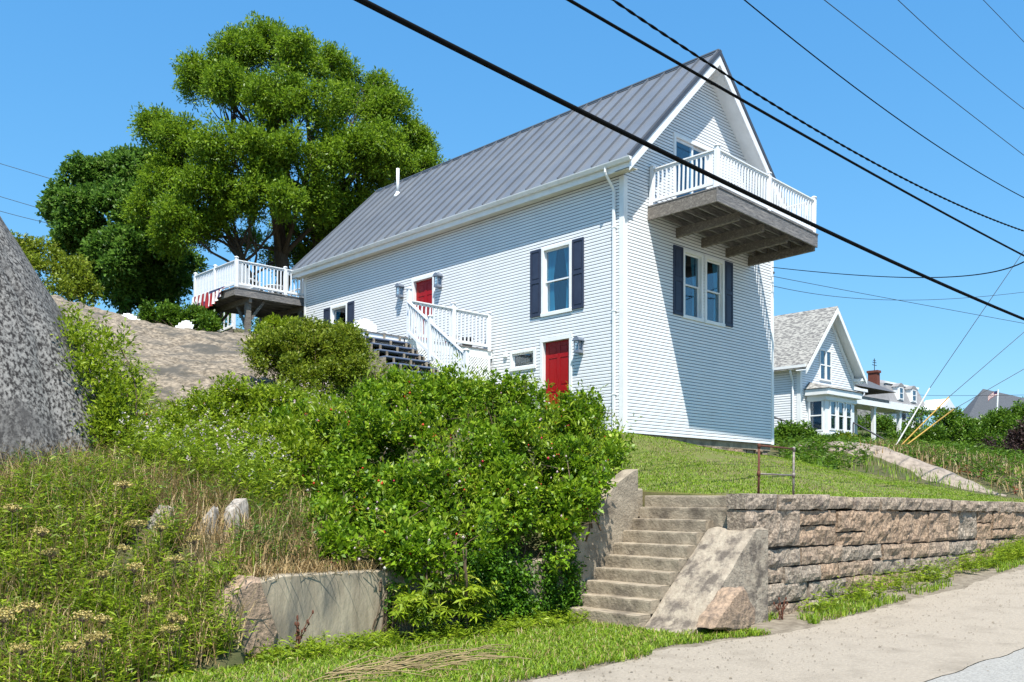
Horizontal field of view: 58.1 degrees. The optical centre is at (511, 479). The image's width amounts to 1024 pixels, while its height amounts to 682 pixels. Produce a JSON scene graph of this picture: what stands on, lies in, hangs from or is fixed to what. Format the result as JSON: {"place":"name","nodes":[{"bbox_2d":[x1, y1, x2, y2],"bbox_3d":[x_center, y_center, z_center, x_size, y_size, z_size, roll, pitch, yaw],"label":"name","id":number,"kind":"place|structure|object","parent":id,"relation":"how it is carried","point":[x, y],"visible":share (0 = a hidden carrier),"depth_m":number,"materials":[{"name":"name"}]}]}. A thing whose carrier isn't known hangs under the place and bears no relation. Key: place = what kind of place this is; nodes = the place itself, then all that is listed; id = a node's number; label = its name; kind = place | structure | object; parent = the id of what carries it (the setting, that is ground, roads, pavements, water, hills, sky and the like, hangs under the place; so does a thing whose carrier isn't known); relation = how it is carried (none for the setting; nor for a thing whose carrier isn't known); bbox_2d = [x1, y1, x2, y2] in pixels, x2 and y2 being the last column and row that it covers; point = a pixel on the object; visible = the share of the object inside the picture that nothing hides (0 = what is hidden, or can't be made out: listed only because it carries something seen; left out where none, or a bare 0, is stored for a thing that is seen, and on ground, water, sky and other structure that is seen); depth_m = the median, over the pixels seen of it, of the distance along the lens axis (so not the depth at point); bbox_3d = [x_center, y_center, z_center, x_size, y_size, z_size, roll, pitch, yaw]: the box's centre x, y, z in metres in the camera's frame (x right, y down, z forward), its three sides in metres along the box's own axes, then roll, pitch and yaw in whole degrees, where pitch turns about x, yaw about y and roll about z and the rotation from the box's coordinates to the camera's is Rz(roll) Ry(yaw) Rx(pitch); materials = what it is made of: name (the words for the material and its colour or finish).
{"place":"outdoors","nodes":[
{"label":"outdoors","id":0,"kind":"place"},
{"bbox_2d":[0,403,312,681],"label":"bank grass","id":1,"kind":"structure","parent":0,"point":[150,551],"depth_m":9.79,"materials":[{"name":"plant"}]},
{"bbox_2d":[128,455,338,575],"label":"dry grass","id":2,"kind":"structure","parent":0,"point":[221,525],"depth_m":10.95,"materials":[{"name":"plant"}]},
{"bbox_2d":[354,318,386,333],"bbox_3d":[-4.017,-4.059,25.910,0.750,1.091,0.900,1,-1,-29],"label":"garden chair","id":3,"kind":"object","parent":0,"point":[369,325],"visible":0.16,"depth_m":26.23,"materials":[{"name":"plastic"}]},
{"bbox_2d":[145,615,816,681],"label":"verge grass","id":4,"kind":"structure","parent":0,"point":[539,667],"depth_m":9.74,"materials":[{"name":"plant"}]},
{"bbox_2d":[0,314,1023,680],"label":"hillside","id":5,"kind":"structure","parent":0,"point":[236,656],"depth_m":11.84,"materials":[{"name":"plant"}]},
{"bbox_2d":[0,611,16,675],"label":"yellow wildflower","id":6,"kind":"object","parent":5,"relation":"on","point":[7,618],"visible":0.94,"depth_m":8.27,"materials":[{"name":"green plant"}]},
{"bbox_2d":[1,504,22,551],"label":"yellow wildflower","id":7,"kind":"object","parent":5,"relation":"on","point":[12,506],"visible":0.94,"depth_m":9.84,"materials":[{"name":"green plant"}]},
{"bbox_2d":[9,641,33,681],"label":"yellow wildflower","id":8,"kind":"object","parent":5,"relation":"on","point":[21,648],"visible":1,"depth_m":7.76,"materials":[{"name":"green plant"}]},
{"bbox_2d":[16,601,42,641],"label":"yellow wildflower","id":9,"kind":"object","parent":5,"relation":"on","point":[32,605],"visible":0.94,"depth_m":8.52,"materials":[{"name":"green plant"}]},
{"bbox_2d":[32,526,49,572],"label":"yellow wildflower","id":10,"kind":"object","parent":5,"relation":"on","point":[44,529],"visible":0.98,"depth_m":9.51,"materials":[{"name":"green plant"}]},
{"bbox_2d":[41,548,59,604],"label":"yellow wildflower","id":11,"kind":"object","parent":5,"relation":"on","point":[50,552],"visible":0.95,"depth_m":9.33,"materials":[{"name":"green plant"}]},
{"bbox_2d":[0,216,112,479],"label":"boulder","id":12,"kind":"object","parent":5,"relation":"on","point":[39,396],"visible":0.29,"depth_m":12.63,"materials":[{"name":"stone"}]},
{"bbox_2d":[10,229,104,305],"bbox_3d":[-15.051,-6.660,29.692,3.340,2.881,2.827,0,-1,8],"label":"bush","id":13,"kind":"object","parent":5,"relation":"on","point":[73,276],"visible":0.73,"depth_m":29.63,"materials":[{"name":"green plant"}]},
{"bbox_2d":[61,640,84,681],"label":"yellow wildflower","id":14,"kind":"object","parent":5,"relation":"on","point":[73,648],"visible":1,"depth_m":7.98,"materials":[{"name":"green plant"}]},
{"bbox_2d":[72,610,94,669],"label":"yellow wildflower","id":15,"kind":"object","parent":5,"relation":"on","point":[82,613],"visible":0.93,"depth_m":8.45,"materials":[{"name":"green plant"}]},
{"bbox_2d":[77,633,96,680],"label":"yellow wildflower","id":16,"kind":"object","parent":5,"relation":"on","point":[86,644],"visible":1,"depth_m":8.11,"materials":[{"name":"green plant"}]},
{"bbox_2d":[92,630,112,681],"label":"yellow wildflower","id":17,"kind":"object","parent":5,"relation":"on","point":[99,634],"visible":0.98,"depth_m":8.18,"materials":[{"name":"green plant"}]},
{"bbox_2d":[50,293,165,457],"bbox_3d":[-5.995,-1.463,13.593,1.723,2.795,2.144,1,-2,-43],"label":"leafy shrub","id":18,"kind":"object","parent":5,"relation":"on","point":[109,393],"visible":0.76,"depth_m":13.30,"materials":[{"name":"green plant"}]},
{"bbox_2d":[60,309,164,417],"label":"slope weeds","id":19,"kind":"object","parent":5,"relation":"on","point":[147,393],"visible":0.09,"depth_m":18.03,"materials":[{"name":"green plant"}]},
{"bbox_2d":[34,142,209,313],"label":"maple tree","id":20,"kind":"object","parent":5,"relation":"on","point":[129,271],"visible":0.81,"depth_m":46.43,"materials":[{"name":"green plant"}]},
{"bbox_2d":[113,480,133,529],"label":"yellow wildflower","id":21,"kind":"object","parent":5,"relation":"on","point":[125,484],"visible":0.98,"depth_m":10.58,"materials":[{"name":"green plant"}]},
{"bbox_2d":[0,447,258,681],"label":"bank weeds","id":22,"kind":"object","parent":5,"relation":"on","point":[110,603],"visible":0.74,"depth_m":9.43,"materials":[{"name":"green plant"}]},
{"bbox_2d":[126,562,143,621],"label":"yellow wildflower","id":23,"kind":"object","parent":5,"relation":"on","point":[135,567],"visible":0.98,"depth_m":9.26,"materials":[{"name":"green plant"}]},
{"bbox_2d":[124,520,148,573],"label":"yellow wildflower","id":24,"kind":"object","parent":5,"relation":"on","point":[135,523],"visible":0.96,"depth_m":9.94,"materials":[{"name":"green plant"}]},
{"bbox_2d":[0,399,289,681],"bbox_3d":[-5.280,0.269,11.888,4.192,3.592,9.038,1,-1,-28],"label":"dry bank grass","id":25,"kind":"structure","parent":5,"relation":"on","point":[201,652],"depth_m":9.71,"materials":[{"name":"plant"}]},
{"bbox_2d":[140,594,156,648],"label":"yellow wildflower","id":26,"kind":"object","parent":5,"relation":"on","point":[149,598],"visible":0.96,"depth_m":8.89,"materials":[{"name":"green plant"}]},
{"bbox_2d":[0,438,327,567],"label":"shaded weeds","id":27,"kind":"object","parent":5,"relation":"on","point":[256,525],"visible":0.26,"depth_m":11.24,"materials":[{"name":"green plant"}]},
{"bbox_2d":[133,296,223,332],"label":"bush","id":28,"kind":"object","parent":5,"relation":"on","point":[167,312],"visible":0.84,"depth_m":31.56,"materials":[{"name":"green plant"}]},
{"bbox_2d":[174,614,188,671],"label":"yellow wildflower","id":29,"kind":"object","parent":5,"relation":"on","point":[181,622],"visible":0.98,"depth_m":8.71,"materials":[{"name":"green plant"}]},
{"bbox_2d":[51,295,366,402],"bbox_3d":[-10.142,-2.737,22.681,16.400,5.877,13.200,1,-2,-43],"label":"granite ledge","id":30,"kind":"object","parent":5,"relation":"on","point":[187,358],"visible":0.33,"depth_m":21.74,"materials":[{"name":"stone"}]},
{"bbox_2d":[200,506,218,533],"bbox_3d":[-3.639,0.618,11.096,0.220,0.623,0.181,0,-1,-3],"label":"stone stub","id":31,"kind":"object","parent":5,"relation":"on","point":[210,513],"visible":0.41,"depth_m":11.04,"materials":[{"name":"stone"}]},
{"bbox_2d":[97,376,354,516],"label":"meadow weeds","id":32,"kind":"object","parent":5,"relation":"on","point":[192,453],"visible":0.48,"depth_m":12.70,"materials":[{"name":"green plant"}]},
{"bbox_2d":[115,375,344,488],"bbox_3d":[-4.470,-0.986,15.470,3.131,2.344,7.110,0,-1,3],"label":"meadow blossom","id":33,"kind":"object","parent":32,"relation":"on","point":[223,426],"visible":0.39,"depth_m":13.27,"materials":[{"name":"plant"}]},
{"bbox_2d":[219,312,235,332],"bbox_3d":[-11.927,-5.679,35.316,2.256,2.307,1.373,1,-2,-43],"label":"back stair","id":34,"kind":"object","parent":5,"relation":"on","point":[233,321],"visible":0.11,"depth_m":35.51,"materials":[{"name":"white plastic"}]},
{"bbox_2d":[196,312,260,332],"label":"bush","id":35,"kind":"object","parent":5,"relation":"on","point":[256,321],"visible":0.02,"depth_m":36.69,"materials":[{"name":"green plant"}]},
{"bbox_2d":[136,370,334,490],"bbox_3d":[-4.283,-0.663,14.307,3.339,2.443,3.963,1,-1,-17],"label":"leafy thicket","id":36,"kind":"object","parent":5,"relation":"on","point":[235,394],"visible":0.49,"depth_m":14.86,"materials":[{"name":"green plant"}]},
{"bbox_2d":[223,498,247,535],"bbox_3d":[-3.373,0.592,11.195,0.340,0.740,0.232,1,-2,-43],"label":"stone stub","id":37,"kind":"object","parent":5,"relation":"on","point":[242,506],"visible":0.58,"depth_m":11.13,"materials":[{"name":"stone"}]},
{"bbox_2d":[193,256,304,332],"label":"deck","id":38,"kind":"structure","parent":5,"relation":"on","point":[249,304],"depth_m":31.91,"materials":[{"name":"white wood"}]},
{"bbox_2d":[192,286,224,309],"bbox_3d":[-10.628,-6.271,32.101,0.097,0.580,2.550,1,-2,-43],"label":"bunting","id":39,"kind":"object","parent":38,"relation":"hanging from","point":[208,299],"visible":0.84,"depth_m":32.11,"materials":[{"name":"fabric"}]},
{"bbox_2d":[231,264,261,289],"bbox_3d":[-9.353,-6.947,32.338,0.750,1.091,0.900,0,-1,14],"label":"garden chair","id":40,"kind":"object","parent":38,"relation":"on","point":[254,280],"visible":0.26,"depth_m":32.09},
{"bbox_2d":[252,312,297,333],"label":"bush","id":41,"kind":"object","parent":5,"relation":"on","point":[274,320],"visible":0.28,"depth_m":30.77,"materials":[{"name":"green plant"}]},
{"bbox_2d":[117,10,449,293],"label":"locust tree","id":42,"kind":"object","parent":5,"relation":"on","point":[374,147],"visible":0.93,"depth_m":42.63,"materials":[{"name":"green plant"}]},
{"bbox_2d":[236,311,392,408],"bbox_3d":[-4.129,-2.329,19.478,2.616,2.603,2.981,1,-2,-43],"label":"olive shrub","id":43,"kind":"object","parent":5,"relation":"on","point":[308,350],"visible":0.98,"depth_m":19.12,"materials":[{"name":"green plant"}]},
{"bbox_2d":[226,553,460,580],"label":"wall top grass","id":44,"kind":"structure","parent":5,"relation":"on","point":[317,568],"depth_m":10.43,"materials":[{"name":"plant"}]},
{"bbox_2d":[359,287,492,385],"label":"staircase","id":45,"kind":"structure","parent":5,"relation":"on","point":[393,349],"depth_m":22.97,"materials":[{"name":"white wood"}]},
{"bbox_2d":[283,358,606,433],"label":"hedge weeds","id":46,"kind":"object","parent":5,"relation":"on","point":[465,407],"visible":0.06,"depth_m":20.19,"materials":[{"name":"green plant"}]},
{"bbox_2d":[251,352,642,596],"bbox_3d":[-0.460,-0.337,14.031,6.360,3.621,5.707,1,-1,-23],"label":"rose hedge","id":47,"kind":"object","parent":5,"relation":"on","point":[571,475],"visible":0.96,"depth_m":12.95,"materials":[{"name":"green plant"}]},
{"bbox_2d":[288,49,818,454],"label":"house","id":48,"kind":"structure","parent":5,"relation":"on","point":[572,247],"depth_m":24.22,"materials":[{"name":"white"}]},
{"bbox_2d":[330,302,347,323],"bbox_3d":[-5.456,-5.076,31.062,0.950,2.100,1.580,1,-2,-43],"label":"window","id":49,"kind":"structure","parent":48,"relation":"in","point":[337,311],"depth_m":31.07,"materials":[{"name":"white plastic"}]},
{"bbox_2d":[415,278,431,339],"bbox_3d":[-2.602,-4.814,27.507,0.120,2.330,0.910,1,-2,-43],"label":"door","id":50,"kind":"structure","parent":48,"relation":"in","point":[423,288],"depth_m":27.57,"materials":[{"name":"red paint"}]},
{"bbox_2d":[509,348,536,371],"bbox_3d":[0.607,-3.171,24.623,0.950,1.070,1.520,1,-2,-43],"label":"window","id":51,"kind":"structure","parent":48,"relation":"in","point":[525,359],"depth_m":24.60,"materials":[{"name":"white plastic"}]},
{"bbox_2d":[540,240,572,316],"bbox_3d":[1.456,-5.114,23.772,0.950,2.325,1.630,1,-2,-43],"label":"window","id":52,"kind":"structure","parent":48,"relation":"in","point":[556,260],"depth_m":23.80,"materials":[{"name":"white plastic"}]},
{"bbox_2d":[545,339,568,410],"bbox_3d":[1.169,-2.473,23.476,0.120,2.150,0.930,1,-2,-43],"label":"door","id":53,"kind":"structure","parent":48,"relation":"in","point":[557,352],"depth_m":23.53,"materials":[{"name":"red paint"}]},
{"bbox_2d":[682,248,703,322],"bbox_3d":[4.364,-5.016,24.103,1.440,2.320,0.950,1,-2,-43],"label":"window","id":54,"kind":"structure","parent":48,"relation":"in","point":[698,290],"depth_m":24.03,"materials":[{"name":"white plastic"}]},
{"bbox_2d":[673,132,712,197],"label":"sliding door","id":55,"kind":"structure","parent":48,"relation":"in","point":[684,147],"depth_m":24.60,"materials":[{"name":"white plastic"}]},
{"bbox_2d":[685,255,724,327],"bbox_3d":[5.068,-5.000,24.771,1.460,2.320,0.950,1,-2,-43],"label":"window","id":56,"kind":"structure","parent":48,"relation":"in","point":[714,268],"depth_m":24.69,"materials":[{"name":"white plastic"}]},
{"bbox_2d":[772,261,1023,277],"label":"service drop","id":57,"kind":"object","parent":48,"relation":"attached to","point":[911,277],"visible":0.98,"depth_m":20.81,"materials":[{"name":"rubber"}]},
{"bbox_2d":[774,419,840,454],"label":"bush","id":58,"kind":"object","parent":5,"relation":"on","point":[799,428],"visible":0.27,"depth_m":30.73,"materials":[{"name":"green plant"}]},
{"bbox_2d":[774,306,914,439],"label":"white house","id":59,"kind":"structure","parent":5,"relation":"on","point":[819,373],"depth_m":41.08,"materials":[{"name":"wood"}]},
{"bbox_2d":[819,349,825,380],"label":"window","id":60,"kind":"structure","parent":59,"relation":"in","point":[822,353],"depth_m":41.36,"materials":[{"name":"clear glass"}]},
{"bbox_2d":[826,350,831,381],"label":"window","id":61,"kind":"structure","parent":59,"relation":"in","point":[828,353],"depth_m":41.76,"materials":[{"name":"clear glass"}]},
{"bbox_2d":[854,358,895,426],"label":"back house","id":62,"kind":"structure","parent":5,"relation":"on","point":[872,386],"depth_m":66.88,"materials":[{"name":"grey"}]},
{"bbox_2d":[857,412,913,432],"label":"bush","id":63,"kind":"object","parent":5,"relation":"on","point":[883,423],"visible":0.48,"depth_m":57.83,"materials":[{"name":"green plant"}]},
{"bbox_2d":[786,441,1006,495],"bbox_3d":[11.575,-0.378,28.303,2.636,1.950,6.984,1,-2,-43],"label":"rock slab","id":64,"kind":"object","parent":5,"relation":"on","point":[902,460],"visible":0.6,"depth_m":27.23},
{"bbox_2d":[792,453,1000,495],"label":"slab edge grass","id":65,"kind":"structure","parent":5,"relation":"on","point":[907,478],"depth_m":26.07,"materials":[{"name":"plant"}]},
{"bbox_2d":[773,429,1023,489],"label":"weeds","id":66,"kind":"object","parent":5,"relation":"on","point":[804,456],"visible":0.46,"depth_m":29.11,"materials":[{"name":"green plant"}]},
{"bbox_2d":[864,380,954,428],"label":"mansard house","id":67,"kind":"structure","parent":5,"relation":"on","point":[907,395],"depth_m":77.42,"materials":[{"name":"white"}]},
{"bbox_2d":[860,437,1023,499],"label":"dry grass","id":68,"kind":"structure","parent":5,"relation":"on","point":[959,466],"depth_m":28.80,"materials":[{"name":"plant"}]},
{"bbox_2d":[888,405,1006,449],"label":"bush","id":69,"kind":"object","parent":5,"relation":"on","point":[962,430],"visible":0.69,"depth_m":40.89,"materials":[{"name":"green plant"}]},
{"bbox_2d":[896,251,1023,443],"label":"guy wire","id":70,"kind":"object","parent":5,"relation":"attached to","point":[945,365],"visible":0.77,"depth_m":32.99,"materials":[{"name":"metal"}]},
{"bbox_2d":[897,332,1023,448],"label":"guy wire","id":71,"kind":"object","parent":5,"relation":"attached to","point":[948,397],"visible":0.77,"depth_m":32.99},
{"bbox_2d":[953,389,1023,427],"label":"dark roofed house","id":72,"kind":"structure","parent":5,"relation":"on","point":[982,405],"depth_m":72.89,"materials":[{"name":"grey"}]},
{"bbox_2d":[972,396,1023,439],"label":"bush","id":73,"kind":"object","parent":5,"relation":"on","point":[1001,419],"visible":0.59,"depth_m":43.72,"materials":[{"name":"green plant"}]},
{"bbox_2d":[974,416,1023,455],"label":"bush","id":74,"kind":"object","parent":5,"relation":"on","point":[1013,440],"visible":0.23,"depth_m":35.80,"materials":[{"name":"red plant"}]},
{"bbox_2d":[0,0,1023,427],"label":"sky","id":75,"kind":"structure","parent":0,"point":[72,72],"materials":[{"name":"blue"}]},
{"bbox_2d":[107,556,1023,681],"bbox_3d":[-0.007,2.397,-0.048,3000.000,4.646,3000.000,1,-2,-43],"label":"ground","id":76,"kind":"structure","parent":0,"point":[789,621],"depth_m":12.68,"materials":[{"name":"soil"}]},
{"bbox_2d":[160,623,180,678],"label":"yellow wildflower","id":77,"kind":"object","parent":76,"relation":"on","point":[171,628],"visible":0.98,"depth_m":8.60,"materials":[{"name":"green plant"}]},
{"bbox_2d":[164,611,179,675],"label":"yellow wildflower","id":78,"kind":"object","parent":76,"relation":"on","point":[172,620],"visible":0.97,"depth_m":8.68,"materials":[{"name":"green plant"}]},
{"bbox_2d":[208,574,278,658],"bbox_3d":[-2.902,1.462,9.761,0.747,0.914,0.514,1,-2,-43],"label":"broken granite","id":79,"kind":"object","parent":76,"relation":"on","point":[260,610],"visible":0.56,"depth_m":9.62,"materials":[{"name":"stone"}]},
{"bbox_2d":[294,610,313,651],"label":"dead stalk","id":80,"kind":"object","parent":76,"relation":"on","point":[298,635],"visible":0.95,"depth_m":9.97,"materials":[{"name":"plant"}]},
{"bbox_2d":[258,556,553,648],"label":"concrete retaining wall","id":81,"kind":"structure","parent":76,"relation":"on","point":[344,602],"depth_m":10.47,"materials":[{"name":"concrete"}]},
{"bbox_2d":[372,566,401,637],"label":"ivy","id":82,"kind":"object","parent":81,"relation":"attached to","point":[387,615],"visible":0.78,"depth_m":10.87,"materials":[{"name":"green plant"}]},
{"bbox_2d":[437,531,565,629],"bbox_3d":[-0.131,1.347,12.071,2.371,1.375,0.327,1,-2,-43],"label":"ivy","id":83,"kind":"object","parent":81,"relation":"attached to","point":[500,570],"visible":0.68,"depth_m":12.12,"materials":[{"name":"green plant"}]},
{"bbox_2d":[535,543,589,617],"bbox_3d":[0.769,1.544,12.930,1.177,1.570,0.351,1,-1,-38],"label":"ivy","id":84,"kind":"object","parent":81,"relation":"attached to","point":[566,596],"visible":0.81,"depth_m":12.84,"materials":[{"name":"green plant"}]},
{"bbox_2d":[244,604,589,665],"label":"verge weeds","id":85,"kind":"object","parent":76,"relation":"on","point":[313,647],"visible":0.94,"depth_m":10.60,"materials":[{"name":"green plant"}]},
{"bbox_2d":[310,642,529,681],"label":"straw pile","id":86,"kind":"object","parent":76,"relation":"on","point":[400,664],"visible":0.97,"depth_m":8.97,"materials":[{"name":"plant"}]},
{"bbox_2d":[387,585,455,639],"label":"leafy plant","id":87,"kind":"object","parent":76,"relation":"on","point":[403,613],"visible":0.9,"depth_m":10.78,"materials":[{"name":"green plant"}]},
{"bbox_2d":[383,565,482,630],"bbox_3d":[-0.957,1.472,11.150,1.375,0.902,1.049,1,-2,-43],"label":"leafy plant","id":88,"kind":"object","parent":76,"relation":"on","point":[437,586],"visible":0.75,"depth_m":11.03,"materials":[{"name":"green plant"}]},
{"bbox_2d":[437,580,502,631],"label":"leafy plant","id":89,"kind":"object","parent":76,"relation":"on","point":[467,606],"visible":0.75,"depth_m":11.38,"materials":[{"name":"green plant"}]},
{"bbox_2d":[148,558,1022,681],"bbox_3d":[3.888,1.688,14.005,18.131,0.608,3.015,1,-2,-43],"label":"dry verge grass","id":90,"kind":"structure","parent":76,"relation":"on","point":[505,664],"depth_m":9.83,"materials":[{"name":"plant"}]},
{"bbox_2d":[546,469,767,633],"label":"concrete steps","id":91,"kind":"structure","parent":76,"relation":"on","point":[671,563],"depth_m":12.87,"materials":[{"name":"concrete"}]},
{"bbox_2d":[696,586,755,630],"bbox_3d":[2.705,1.641,11.686,1.035,0.570,0.315,1,-2,-43],"label":"wedge stone","id":92,"kind":"object","parent":76,"relation":"on","point":[730,608],"visible":0.98,"depth_m":11.56,"materials":[{"name":"beige stone"}]},
{"bbox_2d":[726,493,1023,615],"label":"stone retaining wall","id":93,"kind":"structure","parent":76,"relation":"on","point":[813,544],"depth_m":14.86,"materials":[{"name":"stone"}]},
{"bbox_2d":[757,443,795,494],"bbox_3d":[3.869,-0.087,13.471,1.061,0.853,0.054,1,-2,-45],"label":"pipe railing","id":94,"kind":"object","parent":93,"relation":"on","point":[759,446],"visible":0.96,"depth_m":13.44,"materials":[{"name":"metal"}]},
{"bbox_2d":[768,554,1023,623],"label":"wall foot grass","id":95,"kind":"structure","parent":76,"relation":"on","point":[863,606],"depth_m":13.87,"materials":[{"name":"plant"}]},
{"bbox_2d":[796,535,1023,611],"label":"wall foot weeds","id":96,"kind":"object","parent":76,"relation":"on","point":[1012,550],"depth_m":15.99,"materials":[{"name":"green plant"}]},
{"bbox_2d":[354,0,1023,319],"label":"overhead cable","id":97,"kind":"object","parent":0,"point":[435,38],"visible":1,"depth_m":11.92,"materials":[{"name":"rubber"}]},
{"bbox_2d":[504,567,1023,681],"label":"pavement","id":98,"kind":"structure","parent":0,"point":[863,655],"depth_m":10.50,"materials":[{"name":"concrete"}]},
{"bbox_2d":[566,0,1023,255],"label":"overhead cable","id":99,"kind":"object","parent":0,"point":[592,13],"visible":1,"depth_m":15.46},
{"bbox_2d":[608,432,1023,501],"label":"lawn","id":100,"kind":"structure","parent":0,"point":[716,457],"depth_m":18.98,"materials":[{"name":"plant"}]},
{"bbox_2d":[612,0,1023,230],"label":"overhead cable","id":101,"kind":"object","parent":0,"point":[724,73],"visible":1,"depth_m":16.35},
{"bbox_2d":[744,0,1023,197],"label":"overhead cable","id":102,"kind":"object","parent":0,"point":[869,97],"visible":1,"depth_m":19.45,"materials":[{"name":"rubber"}]},
{"bbox_2d":[824,0,1023,154],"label":"overhead cable","id":103,"kind":"object","parent":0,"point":[918,73],"visible":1,"depth_m":21.96,"materials":[{"name":"rubber"}]},
{"bbox_2d":[927,649,1023,681],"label":"road","id":104,"kind":"structure","parent":0,"point":[1009,668],"depth_m":9.13,"materials":[{"name":"asphalt"}]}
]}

